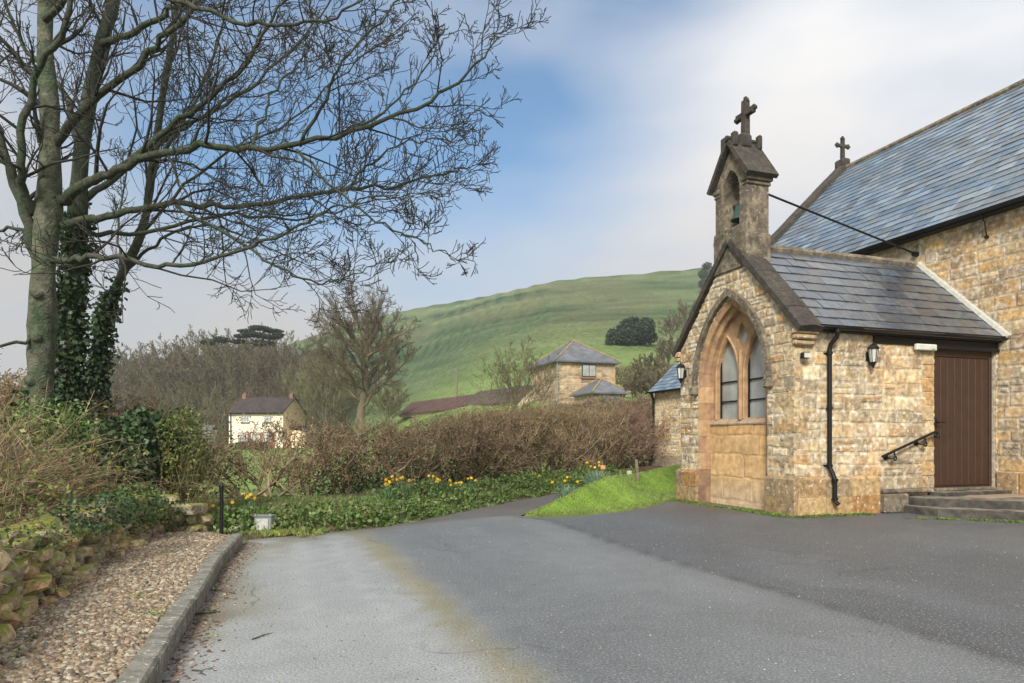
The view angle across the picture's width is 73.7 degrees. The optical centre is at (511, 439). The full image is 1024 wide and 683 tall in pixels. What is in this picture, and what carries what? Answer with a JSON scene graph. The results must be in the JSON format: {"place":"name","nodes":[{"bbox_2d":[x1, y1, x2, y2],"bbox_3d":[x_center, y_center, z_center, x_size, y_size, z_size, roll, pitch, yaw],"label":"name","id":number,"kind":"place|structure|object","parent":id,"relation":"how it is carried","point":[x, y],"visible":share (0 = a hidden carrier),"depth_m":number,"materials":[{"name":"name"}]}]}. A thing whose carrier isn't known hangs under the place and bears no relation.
{"place":"outdoors","nodes":[
{"label":"outdoors","id":0,"kind":"place"},
{"bbox_2d":[0,370,25,424],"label":"yellow shrub","id":1,"kind":"object","parent":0,"point":[14,388],"visible":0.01,"depth_m":15.36,"materials":[{"name":"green plant"}]},
{"bbox_2d":[0,267,710,542],"bbox_3d":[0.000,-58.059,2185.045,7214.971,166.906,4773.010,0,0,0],"label":"ground","id":2,"kind":"structure","parent":0,"point":[465,337],"depth_m":159.49,"materials":[{"name":"plant"}]},
{"bbox_2d":[0,444,87,585],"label":"bramble","id":3,"kind":"object","parent":2,"relation":"on","point":[9,521],"visible":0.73,"depth_m":4.91,"materials":[{"name":"green plant"}]},
{"bbox_2d":[0,375,152,510],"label":"undergrowth bush","id":4,"kind":"object","parent":2,"relation":"on","point":[31,454],"visible":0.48,"depth_m":6.33,"materials":[{"name":"brown plant"}]},
{"bbox_2d":[0,390,172,488],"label":"undergrowth bush","id":5,"kind":"object","parent":2,"relation":"on","point":[77,435],"visible":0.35,"depth_m":8.12,"materials":[{"name":"green plant"}]},
{"bbox_2d":[0,492,179,647],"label":"dry stone wall","id":6,"kind":"structure","parent":2,"relation":"on","point":[28,580],"depth_m":4.85,"materials":[{"name":"stone"}]},
{"bbox_2d":[0,519,104,609],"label":"ivy","id":7,"kind":"object","parent":6,"relation":"attached to","point":[57,544],"visible":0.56,"depth_m":4.72,"materials":[{"name":"green plant"}]},
{"bbox_2d":[44,491,148,564],"bbox_3d":[-3.574,0.854,5.953,0.655,0.833,1.107,0,0,0],"label":"ivy","id":8,"kind":"object","parent":6,"relation":"attached to","point":[126,507],"visible":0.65,"depth_m":5.92,"materials":[{"name":"plant"}]},
{"bbox_2d":[98,483,180,539],"bbox_3d":[-3.988,0.822,7.228,0.697,0.765,1.224,0,0,0],"label":"ivy","id":9,"kind":"object","parent":6,"relation":"attached to","point":[155,498],"visible":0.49,"depth_m":7.28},
{"bbox_2d":[0,395,188,527],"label":"bramble","id":10,"kind":"object","parent":2,"relation":"on","point":[68,486],"visible":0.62,"depth_m":6.44,"materials":[{"name":"brown plant"}]},
{"bbox_2d":[81,369,132,407],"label":"woodland tree","id":11,"kind":"object","parent":2,"relation":"on","point":[114,385],"visible":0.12,"depth_m":126.92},
{"bbox_2d":[109,348,139,397],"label":"woodland tree","id":12,"kind":"object","parent":2,"relation":"on","point":[122,371],"visible":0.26,"depth_m":137.94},
{"bbox_2d":[106,346,145,393],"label":"woodland tree","id":13,"kind":"object","parent":2,"relation":"on","point":[121,354],"visible":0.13,"depth_m":147.72,"materials":[{"name":"plant"}]},
{"bbox_2d":[0,366,262,494],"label":"hedge","id":14,"kind":"object","parent":2,"relation":"on","point":[10,386],"visible":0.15,"depth_m":10.99,"materials":[{"name":"brown plant"}]},
{"bbox_2d":[109,387,156,414],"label":"woodland tree","id":15,"kind":"object","parent":2,"relation":"on","point":[116,394],"visible":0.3,"depth_m":112.80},
{"bbox_2d":[111,340,171,385],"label":"woodland tree","id":16,"kind":"object","parent":2,"relation":"on","point":[141,349],"visible":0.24,"depth_m":148.95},
{"bbox_2d":[109,352,177,404],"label":"woodland tree","id":17,"kind":"object","parent":2,"relation":"on","point":[118,384],"visible":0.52,"depth_m":122.34,"materials":[{"name":"plant"}]},
{"bbox_2d":[116,636,171,682],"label":"kerb","id":18,"kind":"structure","parent":2,"relation":"on","point":[150,661],"depth_m":3.24,"materials":[{"name":"concrete"}]},
{"bbox_2d":[86,405,208,498],"bbox_3d":[-4.688,0.230,8.469,1.575,1.338,1.911,0,0,-41],"label":"ivy shrub","id":19,"kind":"object","parent":2,"relation":"on","point":[129,423],"visible":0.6,"depth_m":8.33,"materials":[{"name":"plant"}]},
{"bbox_2d":[122,377,179,413],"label":"woodland tree","id":20,"kind":"object","parent":2,"relation":"on","point":[147,389],"visible":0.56,"depth_m":115.38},
{"bbox_2d":[128,349,194,398],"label":"woodland tree","id":21,"kind":"object","parent":2,"relation":"on","point":[156,366],"visible":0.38,"depth_m":130.27,"materials":[{"name":"plant"}]},
{"bbox_2d":[141,333,199,394],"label":"woodland tree","id":22,"kind":"object","parent":2,"relation":"on","point":[165,347],"visible":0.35,"depth_m":146.97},
{"bbox_2d":[147,597,194,654],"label":"kerb","id":23,"kind":"structure","parent":2,"relation":"on","point":[175,621],"depth_m":3.98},
{"bbox_2d":[151,391,192,421],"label":"woodland tree","id":24,"kind":"object","parent":2,"relation":"on","point":[174,404],"visible":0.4,"depth_m":111.74,"materials":[{"name":"plant"}]},
{"bbox_2d":[84,399,261,513],"bbox_3d":[-4.483,0.313,8.781,2.141,1.648,2.195,0,0,0],"label":"green shrub","id":25,"kind":"object","parent":2,"relation":"on","point":[193,472],"visible":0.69,"depth_m":8.63,"materials":[{"name":"green plant"}]},
{"bbox_2d":[2,382,350,444],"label":"undergrowth","id":26,"kind":"object","parent":2,"relation":"on","point":[214,414],"visible":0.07,"depth_m":113.46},
{"bbox_2d":[137,353,217,410],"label":"woodland tree","id":27,"kind":"object","parent":2,"relation":"on","point":[165,381],"visible":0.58,"depth_m":120.51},
{"bbox_2d":[161,498,205,532],"bbox_3d":[-3.974,0.950,7.948,0.650,0.557,0.584,0,0,0],"label":"fern","id":28,"kind":"object","parent":2,"relation":"on","point":[178,512],"visible":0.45,"depth_m":7.91,"materials":[{"name":"green plant"}]},
{"bbox_2d":[158,378,217,419],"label":"woodland tree","id":29,"kind":"object","parent":2,"relation":"on","point":[184,390],"visible":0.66,"depth_m":117.52,"materials":[{"name":"plant"}]},
{"bbox_2d":[165,503,213,532],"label":"stone pier","id":30,"kind":"structure","parent":2,"relation":"on","point":[199,521],"depth_m":8.05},
{"bbox_2d":[127,414,256,497],"bbox_3d":[-5.419,0.283,10.907,2.407,1.404,2.145,0,0,39],"label":"holly shrub","id":31,"kind":"object","parent":2,"relation":"on","point":[205,451],"visible":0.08,"depth_m":10.96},
{"bbox_2d":[179,572,211,611],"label":"kerb","id":32,"kind":"structure","parent":2,"relation":"on","point":[198,587],"depth_m":4.86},
{"bbox_2d":[167,337,228,405],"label":"woodland tree","id":33,"kind":"object","parent":2,"relation":"on","point":[187,356],"visible":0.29,"depth_m":134.11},
{"bbox_2d":[164,324,233,400],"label":"woodland tree","id":34,"kind":"object","parent":2,"relation":"on","point":[192,336],"visible":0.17,"depth_m":150.89,"materials":[{"name":"brown wood"}]},
{"bbox_2d":[185,425,220,446],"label":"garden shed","id":35,"kind":"structure","parent":2,"relation":"on","point":[215,428],"depth_m":84.42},
{"bbox_2d":[166,338,250,422],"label":"woodland tree","id":36,"kind":"object","parent":2,"relation":"on","point":[204,364],"visible":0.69,"depth_m":122.49,"materials":[{"name":"plant"}]},
{"bbox_2d":[196,553,223,584],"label":"kerb","id":37,"kind":"structure","parent":2,"relation":"on","point":[213,563],"depth_m":5.76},
{"bbox_2d":[177,329,250,414],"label":"woodland tree","id":38,"kind":"object","parent":2,"relation":"on","point":[215,345],"visible":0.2,"depth_m":142.98,"materials":[{"name":"plant"}]},
{"bbox_2d":[219,483,223,533],"bbox_3d":[-3.341,0.820,7.851,0.050,0.660,0.052,0,0,0],"label":"marker post","id":39,"kind":"object","parent":2,"relation":"on","point":[221,508],"visible":0.87,"depth_m":7.84,"materials":[{"name":"metal"}]},
{"bbox_2d":[202,379,242,440],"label":"woodland tree","id":40,"kind":"object","parent":2,"relation":"on","point":[228,396],"visible":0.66,"depth_m":115.62,"materials":[{"name":"plant"}]},
{"bbox_2d":[212,539,236,564],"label":"kerb","id":41,"kind":"structure","parent":2,"relation":"on","point":[227,548],"depth_m":6.64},
{"bbox_2d":[200,334,258,399],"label":"woodland tree","id":42,"kind":"object","parent":2,"relation":"on","point":[248,349],"visible":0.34,"depth_m":132.47,"materials":[{"name":"plant"}]},
{"bbox_2d":[0,0,460,468],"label":"ivy clad tree","id":43,"kind":"object","parent":2,"relation":"on","point":[72,292],"visible":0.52,"depth_m":9.99,"materials":[{"name":"brown plant"}]},
{"bbox_2d":[227,533,242,548],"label":"kerb","id":44,"kind":"structure","parent":2,"relation":"on","point":[238,537],"depth_m":7.35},
{"bbox_2d":[205,328,268,392],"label":"woodland tree","id":45,"kind":"object","parent":2,"relation":"on","point":[227,335],"visible":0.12,"depth_m":146.87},
{"bbox_2d":[199,325,284,394],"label":"cedar tree","id":46,"kind":"object","parent":2,"relation":"on","point":[251,332],"visible":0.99,"depth_m":127.24,"materials":[{"name":"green plant"}]},
{"bbox_2d":[206,339,284,399],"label":"woodland tree","id":47,"kind":"object","parent":2,"relation":"on","point":[253,361],"visible":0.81,"depth_m":121.63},
{"bbox_2d":[236,492,255,513],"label":"daffodil clump","id":48,"kind":"object","parent":2,"relation":"on","point":[248,496],"visible":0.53,"depth_m":9.29,"materials":[{"name":"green plant"}]},
{"bbox_2d":[82,0,426,467],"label":"slender tree","id":49,"kind":"object","parent":2,"relation":"on","point":[100,362],"visible":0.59,"depth_m":10.95,"materials":[{"name":"brown plant"}]},
{"bbox_2d":[229,323,291,382],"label":"woodland tree","id":50,"kind":"object","parent":2,"relation":"on","point":[250,340],"visible":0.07,"depth_m":143.27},
{"bbox_2d":[235,378,288,399],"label":"woodland tree","id":51,"kind":"object","parent":2,"relation":"on","point":[255,393],"visible":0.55,"depth_m":113.06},
{"bbox_2d":[253,514,275,530],"bbox_3d":[-3.034,1.035,8.352,0.340,0.270,0.240,0,0,0],"label":"metal box","id":52,"kind":"object","parent":2,"relation":"on","point":[262,521],"visible":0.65,"depth_m":8.30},
{"bbox_2d":[204,527,327,537],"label":"moss","id":53,"kind":"object","parent":2,"relation":"on","point":[282,532],"visible":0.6,"depth_m":8.18,"materials":[{"name":"green plant"}]},
{"bbox_2d":[227,392,319,447],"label":"cottage","id":54,"kind":"structure","parent":2,"relation":"on","point":[281,405],"depth_m":96.31,"materials":[{"name":"paint"}]},
{"bbox_2d":[0,0,550,473],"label":"bare tree","id":55,"kind":"object","parent":2,"relation":"on","point":[40,212],"visible":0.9,"depth_m":8.55,"materials":[{"name":"brown plant"}]},
{"bbox_2d":[241,338,316,397],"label":"woodland tree","id":56,"kind":"object","parent":2,"relation":"on","point":[287,360],"visible":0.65,"depth_m":124.44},
{"bbox_2d":[250,328,328,396],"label":"woodland tree","id":57,"kind":"object","parent":2,"relation":"on","point":[291,339],"visible":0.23,"depth_m":139.06,"materials":[{"name":"plant"}]},
{"bbox_2d":[266,355,320,408],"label":"woodland tree","id":58,"kind":"object","parent":2,"relation":"on","point":[283,384],"visible":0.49,"depth_m":116.33,"materials":[{"name":"plant"}]},
{"bbox_2d":[275,342,331,385],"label":"woodland tree","id":59,"kind":"object","parent":2,"relation":"on","point":[303,353],"visible":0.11,"depth_m":143.28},
{"bbox_2d":[284,354,334,425],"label":"woodland tree","id":60,"kind":"object","parent":2,"relation":"on","point":[310,378],"visible":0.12,"depth_m":129.45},
{"bbox_2d":[291,426,329,448],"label":"garden shrub","id":61,"kind":"object","parent":2,"relation":"on","point":[309,445],"visible":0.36,"depth_m":87.52,"materials":[{"name":"plant"}]},
{"bbox_2d":[281,354,360,433],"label":"willow tree","id":62,"kind":"object","parent":2,"relation":"on","point":[308,384],"visible":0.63,"depth_m":98.43,"materials":[{"name":"plant"}]},
{"bbox_2d":[189,401,473,498],"bbox_3d":[-3.120,0.117,12.874,6.453,1.922,3.048,0,0,-37],"label":"hedge","id":63,"kind":"object","parent":2,"relation":"on","point":[416,454],"visible":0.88,"depth_m":12.43,"materials":[{"name":"brown plant"}]},
{"bbox_2d":[312,369,376,432],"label":"willow tree","id":64,"kind":"object","parent":2,"relation":"on","point":[334,390],"visible":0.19,"depth_m":102.73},
{"bbox_2d":[303,271,421,450],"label":"round crowned tree","id":65,"kind":"object","parent":2,"relation":"on","point":[365,348],"visible":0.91,"depth_m":71.03,"materials":[{"name":"plant"}]},
{"bbox_2d":[375,479,398,500],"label":"daffodil clump","id":66,"kind":"object","parent":2,"relation":"on","point":[387,495],"visible":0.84,"depth_m":10.88,"materials":[{"name":"green plant"}]},
{"bbox_2d":[369,383,411,424],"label":"bush","id":67,"kind":"object","parent":2,"relation":"on","point":[394,398],"visible":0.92,"depth_m":97.74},
{"bbox_2d":[390,475,418,498],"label":"daffodil clump","id":68,"kind":"object","parent":2,"relation":"on","point":[402,486],"visible":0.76,"depth_m":11.36,"materials":[{"name":"green plant"}]},
{"bbox_2d":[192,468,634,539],"bbox_3d":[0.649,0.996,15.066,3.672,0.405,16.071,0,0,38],"label":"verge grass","id":69,"kind":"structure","parent":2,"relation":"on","point":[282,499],"depth_m":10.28,"materials":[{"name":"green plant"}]},
{"bbox_2d":[193,464,638,534],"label":"ground cover plants","id":70,"kind":"object","parent":2,"relation":"on","point":[414,504],"visible":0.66,"depth_m":10.43,"materials":[{"name":"green plant"}]},
{"bbox_2d":[397,394,473,417],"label":"long barn","id":71,"kind":"structure","parent":2,"relation":"on","point":[421,408],"depth_m":95.52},
{"bbox_2d":[427,474,451,497],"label":"daffodil clump","id":72,"kind":"object","parent":2,"relation":"on","point":[449,480],"visible":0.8,"depth_m":11.83,"materials":[{"name":"green plant"}]},
{"bbox_2d":[464,476,481,493],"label":"daffodil clump","id":73,"kind":"object","parent":2,"relation":"on","point":[471,487],"visible":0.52,"depth_m":12.74,"materials":[{"name":"green plant"}]},
{"bbox_2d":[460,385,531,406],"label":"long barn","id":74,"kind":"structure","parent":2,"relation":"on","point":[470,400],"depth_m":79.64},
{"bbox_2d":[393,399,600,482],"bbox_3d":[-0.200,-0.009,17.248,3.120,2.190,6.892,0,0,31],"label":"hedge","id":75,"kind":"object","parent":2,"relation":"on","point":[500,440],"visible":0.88,"depth_m":16.10,"materials":[{"name":"brown plant"}]},
{"bbox_2d":[375,392,654,450],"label":"field hedge","id":76,"kind":"object","parent":2,"relation":"on","point":[632,401],"visible":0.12,"depth_m":54.97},
{"bbox_2d":[469,336,569,423],"bbox_3d":[0.599,-2.409,39.908,5.153,7.521,5.288,0,0,37],"label":"bushy bare tree","id":77,"kind":"object","parent":2,"relation":"on","point":[503,370],"visible":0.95,"depth_m":39.67,"materials":[{"name":"plant"}]},
{"bbox_2d":[551,476,578,499],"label":"daffodil clump","id":78,"kind":"object","parent":2,"relation":"on","point":[565,491],"visible":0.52,"depth_m":12.12,"materials":[{"name":"green plant"}]},
{"bbox_2d":[528,340,621,405],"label":"stone barn","id":79,"kind":"structure","parent":2,"relation":"on","point":[582,364],"depth_m":69.15,"materials":[{"name":"stone"}]},
{"bbox_2d":[581,364,596,378],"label":"window","id":80,"kind":"structure","parent":79,"relation":"in","point":[588,370],"depth_m":68.88,"materials":[{"name":"glass"}]},
{"bbox_2d":[579,461,613,484],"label":"daffodil clump","id":81,"kind":"object","parent":2,"relation":"on","point":[593,478],"visible":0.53,"depth_m":12.83,"materials":[{"name":"green plant"}]},
{"bbox_2d":[519,398,676,471],"bbox_3d":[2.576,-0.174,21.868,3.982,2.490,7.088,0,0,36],"label":"hedge","id":82,"kind":"object","parent":2,"relation":"on","point":[588,447],"visible":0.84,"depth_m":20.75,"materials":[{"name":"brown plant"}]},
{"bbox_2d":[569,377,630,405],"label":"stone outbuilding","id":83,"kind":"structure","parent":2,"relation":"on","point":[598,387],"depth_m":63.54,"materials":[{"name":"stone"}]},
{"bbox_2d":[524,464,680,516],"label":"lawn grass","id":84,"kind":"structure","parent":2,"relation":"on","point":[641,487],"depth_m":12.10,"materials":[{"name":"green plant"}]},
{"bbox_2d":[604,316,657,345],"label":"evergreen oak","id":85,"kind":"object","parent":2,"relation":"on","point":[632,331],"visible":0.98,"depth_m":117.64,"materials":[{"name":"green plant"}]},
{"bbox_2d":[635,459,638,480],"bbox_3d":[2.601,0.668,14.200,0.095,0.540,0.055,0,0,0],"label":"wooden stake","id":86,"kind":"object","parent":2,"relation":"on","point":[636,469],"visible":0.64,"depth_m":14.17,"materials":[{"name":"brown wood"}]},
{"bbox_2d":[622,369,655,406],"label":"bare tree","id":87,"kind":"object","parent":2,"relation":"on","point":[630,383],"visible":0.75,"depth_m":59.43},
{"bbox_2d":[615,360,673,383],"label":"field hedge","id":88,"kind":"object","parent":2,"relation":"on","point":[624,373],"visible":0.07,"depth_m":78.58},
{"bbox_2d":[630,351,666,377],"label":"bare tree","id":89,"kind":"object","parent":2,"relation":"on","point":[648,364],"visible":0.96,"depth_m":74.66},
{"bbox_2d":[642,367,670,396],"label":"bare tree","id":90,"kind":"object","parent":2,"relation":"on","point":[656,379],"visible":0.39,"depth_m":57.86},
{"bbox_2d":[653,334,677,364],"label":"bare tree","id":91,"kind":"object","parent":2,"relation":"on","point":[661,351],"visible":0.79,"depth_m":84.27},
{"bbox_2d":[657,314,684,340],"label":"bare tree","id":92,"kind":"object","parent":2,"relation":"on","point":[669,325],"visible":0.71,"depth_m":117.56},
{"bbox_2d":[667,298,696,330],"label":"bare tree","id":93,"kind":"object","parent":2,"relation":"on","point":[681,305],"visible":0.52,"depth_m":109.22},
{"bbox_2d":[698,262,711,288],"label":"hill evergreen","id":94,"kind":"object","parent":2,"relation":"on","point":[706,266],"visible":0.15,"depth_m":194.57,"materials":[{"name":"green plant"}]},
{"bbox_2d":[646,79,1023,516],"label":"church","id":95,"kind":"structure","parent":2,"relation":"on","point":[896,251],"depth_m":11.60,"materials":[{"name":"beige stone"}]},
{"bbox_2d":[676,362,686,382],"bbox_3d":[3.225,-1.285,13.014,0.204,0.410,0.157,0,0,-29],"label":"wall lantern","id":96,"kind":"object","parent":95,"relation":"attached to","point":[681,372],"depth_m":12.97,"materials":[{"name":"metal"}]},
{"bbox_2d":[698,299,767,501],"bbox_3d":[3.931,-0.651,11.815,0.372,3.597,1.900,0,0,-19],"label":"window","id":97,"kind":"structure","parent":95,"relation":"in","point":[731,371],"depth_m":12.19,"materials":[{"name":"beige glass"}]},
{"bbox_2d":[731,200,739,222],"bbox_3d":[3.975,-3.970,11.829,0.358,0.400,0.358,0,0,21],"label":"bell","id":98,"kind":"object","parent":95,"relation":"hanging from","point":[735,218],"visible":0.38,"depth_m":11.80,"materials":[{"name":"teal metal"}]},
{"bbox_2d":[800,352,809,358],"bbox_3d":[4.402,-1.270,10.270,0.130,0.090,0.120,0,0,-19],"label":"spotlight","id":99,"kind":"object","parent":95,"relation":"attached to","point":[804,355],"visible":1,"depth_m":10.22,"materials":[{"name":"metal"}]},
{"bbox_2d":[866,342,879,367],"bbox_3d":[5.625,-1.325,10.646,0.165,0.410,0.205,0,0,0],"label":"wall lantern","id":100,"kind":"object","parent":95,"relation":"attached to","point":[872,354],"depth_m":10.60,"materials":[{"name":"metal"}]},
{"bbox_2d":[881,431,938,460],"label":"handrail","id":101,"kind":"object","parent":95,"relation":"attached to","point":[935,434],"visible":1,"depth_m":10.90,"materials":[{"name":"metal"}]},
{"bbox_2d":[914,343,936,350],"bbox_3d":[6.696,-1.500,11.042,0.430,0.100,0.081,0,0,-19],"label":"emergency light","id":102,"kind":"object","parent":95,"relation":"attached to","point":[927,347],"visible":1,"depth_m":11.00,"materials":[{"name":"white plastic"}]},
{"bbox_2d":[934,349,995,490],"bbox_3d":[7.562,-0.340,11.460,1.396,2.349,0.170,0,0,-19],"label":"door","id":103,"kind":"structure","parent":95,"relation":"in","point":[962,379],"depth_m":11.49,"materials":[{"name":"brown wood"}]},
{"bbox_2d":[0,0,1023,392],"label":"sky","id":104,"kind":"structure","parent":0,"point":[609,154],"materials":[{"name":"blue"}]},
{"bbox_2d":[158,488,1023,682],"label":"road","id":105,"kind":"structure","parent":0,"point":[666,651],"depth_m":4.83,"materials":[{"name":"asphalt"}]},
{"bbox_2d":[195,609,219,614],"bbox_3d":[-2.021,1.138,4.508,0.170,0.020,0.035,0,0,-29],"label":"fallen stick","id":106,"kind":"object","parent":105,"relation":"on","point":[205,612],"visible":0.89,"depth_m":4.50,"materials":[{"name":"wood"}]},
{"bbox_2d":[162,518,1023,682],"bbox_3d":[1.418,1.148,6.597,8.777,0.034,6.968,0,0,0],"label":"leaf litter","id":107,"kind":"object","parent":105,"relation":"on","point":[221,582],"visible":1,"depth_m":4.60,"materials":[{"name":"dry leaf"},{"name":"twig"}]},
{"bbox_2d":[668,497,1023,522],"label":"moss","id":108,"kind":"object","parent":105,"relation":"on","point":[768,513],"visible":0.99,"depth_m":10.34,"materials":[{"name":"green plant"}]},
{"bbox_2d":[880,488,1023,520],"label":"doorstep","id":109,"kind":"object","parent":105,"relation":"on","point":[958,503],"visible":0.97,"depth_m":10.52,"materials":[{"name":"stone"}]},
{"bbox_2d":[966,494,1023,497],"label":"step","id":110,"kind":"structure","parent":109,"relation":"on","point":[1000,495],"depth_m":10.92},
{"label":"gravel path","id":111,"kind":"structure","parent":0,"visible":0},
{"bbox_2d":[0,531,229,682],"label":"gravel","id":112,"kind":"structure","parent":111,"relation":"on","point":[82,621],"depth_m":4.10,"materials":[{"name":"gravel"}]},
{"bbox_2d":[0,546,208,658],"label":"weeds","id":113,"kind":"object","parent":112,"relation":"on","point":[160,612],"visible":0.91,"depth_m":4.15,"materials":[{"name":"green plant"}]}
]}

